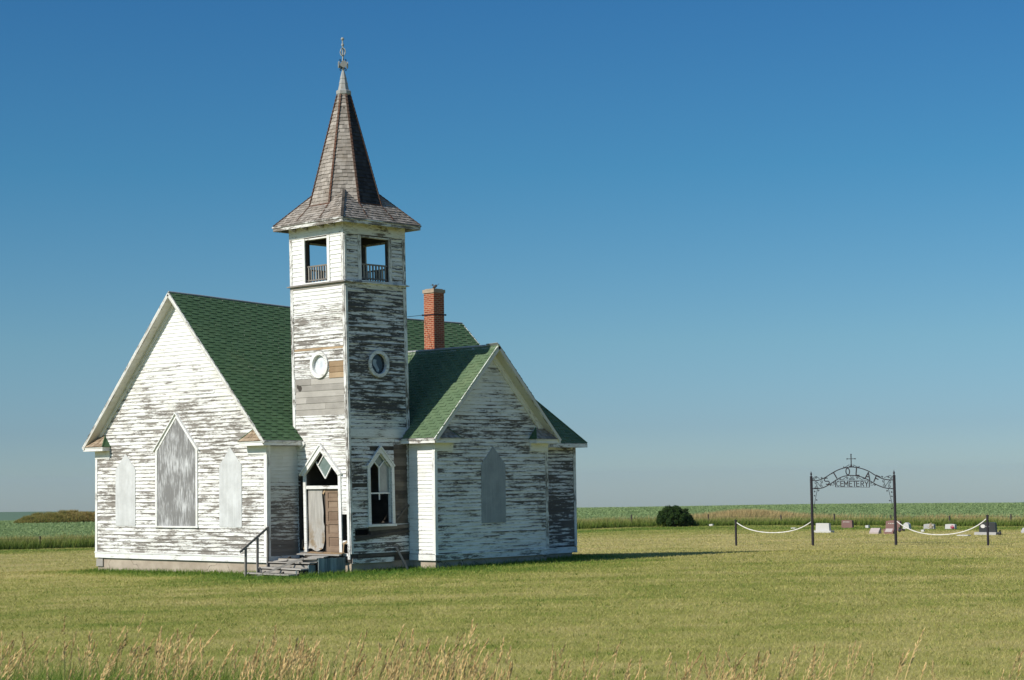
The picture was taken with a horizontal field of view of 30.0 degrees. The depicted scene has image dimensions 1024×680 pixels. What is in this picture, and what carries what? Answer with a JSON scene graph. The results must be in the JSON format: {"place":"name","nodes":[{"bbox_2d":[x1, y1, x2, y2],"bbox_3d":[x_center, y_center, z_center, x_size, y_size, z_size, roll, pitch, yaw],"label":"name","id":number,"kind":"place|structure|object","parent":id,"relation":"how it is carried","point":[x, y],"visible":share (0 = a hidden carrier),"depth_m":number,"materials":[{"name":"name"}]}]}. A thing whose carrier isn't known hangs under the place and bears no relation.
{"place":"outdoors","nodes":[
{"label":"outdoors","id":0,"kind":"place"},
{"bbox_2d":[81,554,593,577],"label":"foundation grass","id":1,"kind":"structure","parent":0,"point":[575,556],"depth_m":65.93,"materials":[{"name":"green plant"}]},
{"bbox_2d":[0,642,919,679],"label":"roadside grass","id":2,"kind":"structure","parent":0,"point":[55,674],"depth_m":12.50,"materials":[{"name":"green plant"}]},
{"bbox_2d":[0,502,1023,679],"bbox_3d":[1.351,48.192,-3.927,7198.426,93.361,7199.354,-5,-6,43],"label":"ground","id":3,"kind":"structure","parent":0,"point":[7,516],"depth_m":42.72,"materials":[{"name":"green plant"}]},
{"bbox_2d":[13,509,94,522],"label":"overgrown mound","id":4,"kind":"object","parent":3,"relation":"on","point":[62,515],"visible":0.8,"depth_m":198.00,"materials":[{"name":"green plant"}]},
{"bbox_2d":[239,526,345,576],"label":"porch steps","id":5,"kind":"structure","parent":3,"relation":"on","point":[289,565],"depth_m":63.26,"materials":[{"name":"grey wood"}]},
{"bbox_2d":[82,37,587,572],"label":"church","id":6,"kind":"structure","parent":3,"relation":"on","point":[352,411],"depth_m":66.00,"materials":[{"name":"white wood"}]},
{"bbox_2d":[115,454,135,525],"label":"boarded window","id":7,"kind":"structure","parent":6,"relation":"in","point":[125,490],"depth_m":69.98,"materials":[{"name":"white wood"}]},
{"bbox_2d":[152,412,199,527],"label":"boarded window","id":8,"kind":"structure","parent":6,"relation":"in","point":[176,451],"depth_m":67.90,"materials":[{"name":"paint"}]},
{"bbox_2d":[219,448,241,526],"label":"boarded window","id":9,"kind":"structure","parent":6,"relation":"in","point":[230,468],"depth_m":65.73,"materials":[{"name":"white wood"}]},
{"bbox_2d":[311,489,326,550],"bbox_3d":[-6.558,6.103,64.779,0.903,2.085,0.046,-5,-6,43],"label":"panelled door","id":10,"kind":"structure","parent":6,"relation":"in","point":[324,504],"depth_m":64.55,"materials":[{"name":"brown wood"}]},
{"bbox_2d":[310,351,328,377],"bbox_3d":[-6.522,0.842,64.797,0.920,0.920,0.144,-5,-6,43],"label":"round window","id":11,"kind":"structure","parent":6,"relation":"in","point":[319,364],"depth_m":64.85,"materials":[{"name":"paint"}]},
{"bbox_2d":[325,489,338,551],"bbox_3d":[-5.996,6.061,64.170,0.798,2.105,0.111,-5,-6,43],"label":"panelled door","id":12,"kind":"structure","parent":6,"relation":"in","point":[331,495],"depth_m":64.22,"materials":[{"name":"brown paint"}]},
{"bbox_2d":[368,350,388,377],"bbox_3d":[-4.545,0.811,64.905,0.145,0.930,0.930,-5,-6,43],"label":"round window","id":13,"kind":"structure","parent":6,"relation":"in","point":[378,362],"depth_m":64.95,"materials":[{"name":"paint"}]},
{"bbox_2d":[367,445,396,526],"bbox_3d":[-4.453,4.935,64.613,0.232,2.730,1.291,-5,-6,43],"label":"lancet window","id":14,"kind":"structure","parent":6,"relation":"in","point":[386,485],"depth_m":64.79,"materials":[{"name":"paint"}]},
{"bbox_2d":[481,447,505,522],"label":"boarded window","id":15,"kind":"structure","parent":6,"relation":"in","point":[493,477],"depth_m":66.63,"materials":[{"name":"grey wood"}]},
{"bbox_2d":[396,547,408,568],"bbox_3d":[-3.708,7.448,64.763,0.493,0.871,0.090,-2,-4,10],"label":"loose board","id":16,"kind":"object","parent":3,"relation":"on","point":[402,559],"visible":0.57,"depth_m":64.75,"materials":[{"name":"grey wood"}]},
{"bbox_2d":[0,513,1023,549],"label":"tall grass","id":17,"kind":"structure","parent":3,"relation":"on","point":[16,542],"depth_m":134.77,"materials":[{"name":"green plant"}]},
{"bbox_2d":[0,502,1023,539],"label":"crop plants","id":18,"kind":"object","parent":3,"relation":"on","point":[9,528],"visible":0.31,"depth_m":181.53,"materials":[{"name":"green plant"}]},
{"bbox_2d":[3,514,1023,543],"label":"wire fence","id":19,"kind":"object","parent":3,"relation":"on","point":[1010,516],"visible":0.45,"depth_m":130.34,"materials":[{"name":"metal"}]},
{"bbox_2d":[655,505,694,526],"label":"bush","id":20,"kind":"object","parent":3,"relation":"on","point":[674,515],"visible":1,"depth_m":141.58,"materials":[{"name":"green plant"}]},
{"bbox_2d":[734,520,736,545],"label":"chain post","id":21,"kind":"object","parent":3,"relation":"on","point":[735,532],"visible":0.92,"depth_m":100.45,"materials":[{"name":"metal"}]},
{"bbox_2d":[737,522,810,532],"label":"chain","id":22,"kind":"object","parent":21,"relation":"hanging from","point":[775,532],"visible":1,"depth_m":99.32,"materials":[{"name":"white metal"}]},
{"bbox_2d":[814,523,834,532],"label":"headstone","id":23,"kind":"object","parent":3,"relation":"on","point":[823,527],"visible":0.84,"depth_m":120.25,"materials":[{"name":"white stone"}]},
{"bbox_2d":[841,520,853,527],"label":"headstone","id":24,"kind":"object","parent":3,"relation":"on","point":[847,523],"visible":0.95,"depth_m":129.60,"materials":[{"name":"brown stone"}]},
{"bbox_2d":[810,454,896,545],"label":"cemetery gate","id":25,"kind":"structure","parent":3,"relation":"on","point":[857,477],"depth_m":97.67,"materials":[{"name":"metal"}]},
{"bbox_2d":[869,528,880,533],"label":"headstone","id":26,"kind":"object","parent":3,"relation":"on","point":[875,531],"visible":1,"depth_m":116.20,"materials":[{"name":"stone"}]},
{"bbox_2d":[883,528,893,533],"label":"headstone","id":27,"kind":"object","parent":3,"relation":"on","point":[889,530],"visible":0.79,"depth_m":115.08,"materials":[{"name":"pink stone"}]},
{"bbox_2d":[883,520,904,530],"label":"headstone","id":28,"kind":"object","parent":3,"relation":"on","point":[889,523],"visible":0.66,"depth_m":121.19,"materials":[{"name":"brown stone"}]},
{"bbox_2d":[903,522,910,528],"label":"headstone","id":29,"kind":"object","parent":3,"relation":"on","point":[907,524],"visible":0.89,"depth_m":124.94,"materials":[{"name":"white stone"}]},
{"bbox_2d":[923,523,935,528],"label":"headstone","id":30,"kind":"object","parent":3,"relation":"on","point":[930,526],"visible":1,"depth_m":123.97,"materials":[{"name":"grey stone"}]},
{"bbox_2d":[945,524,956,528],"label":"headstone","id":31,"kind":"object","parent":3,"relation":"on","point":[950,526],"visible":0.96,"depth_m":123.07,"materials":[{"name":"white stone"}]},
{"bbox_2d":[974,522,997,534],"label":"headstone","id":32,"kind":"object","parent":3,"relation":"on","point":[992,528],"visible":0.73,"depth_m":110.30,"materials":[{"name":"black stone"}]},
{"bbox_2d":[986,515,988,544],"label":"chain post","id":33,"kind":"object","parent":3,"relation":"on","point":[987,522],"visible":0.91,"depth_m":94.59,"materials":[{"name":"metal"}]},
{"bbox_2d":[897,519,985,534],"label":"chain","id":34,"kind":"object","parent":33,"relation":"hanging from","point":[942,534],"visible":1,"depth_m":95.58,"materials":[{"name":"white metal"}]},
{"bbox_2d":[0,613,1023,679],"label":"foreground grass","id":35,"kind":"structure","parent":0,"point":[394,675],"depth_m":12.03,"materials":[{"name":"beige plant"}]},
{"bbox_2d":[0,0,1023,511],"label":"sky","id":36,"kind":"structure","parent":0,"point":[741,250],"materials":[{"name":"blue"}]},
{"bbox_2d":[4,508,1023,540],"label":"dry grass","id":37,"kind":"structure","parent":0,"point":[774,515],"depth_m":146.67,"materials":[{"name":"plant"}]},
{"bbox_2d":[645,508,852,518],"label":"dry grass","id":38,"kind":"structure","parent":0,"point":[744,510],"depth_m":152.47,"materials":[{"name":"plant"}]}
]}

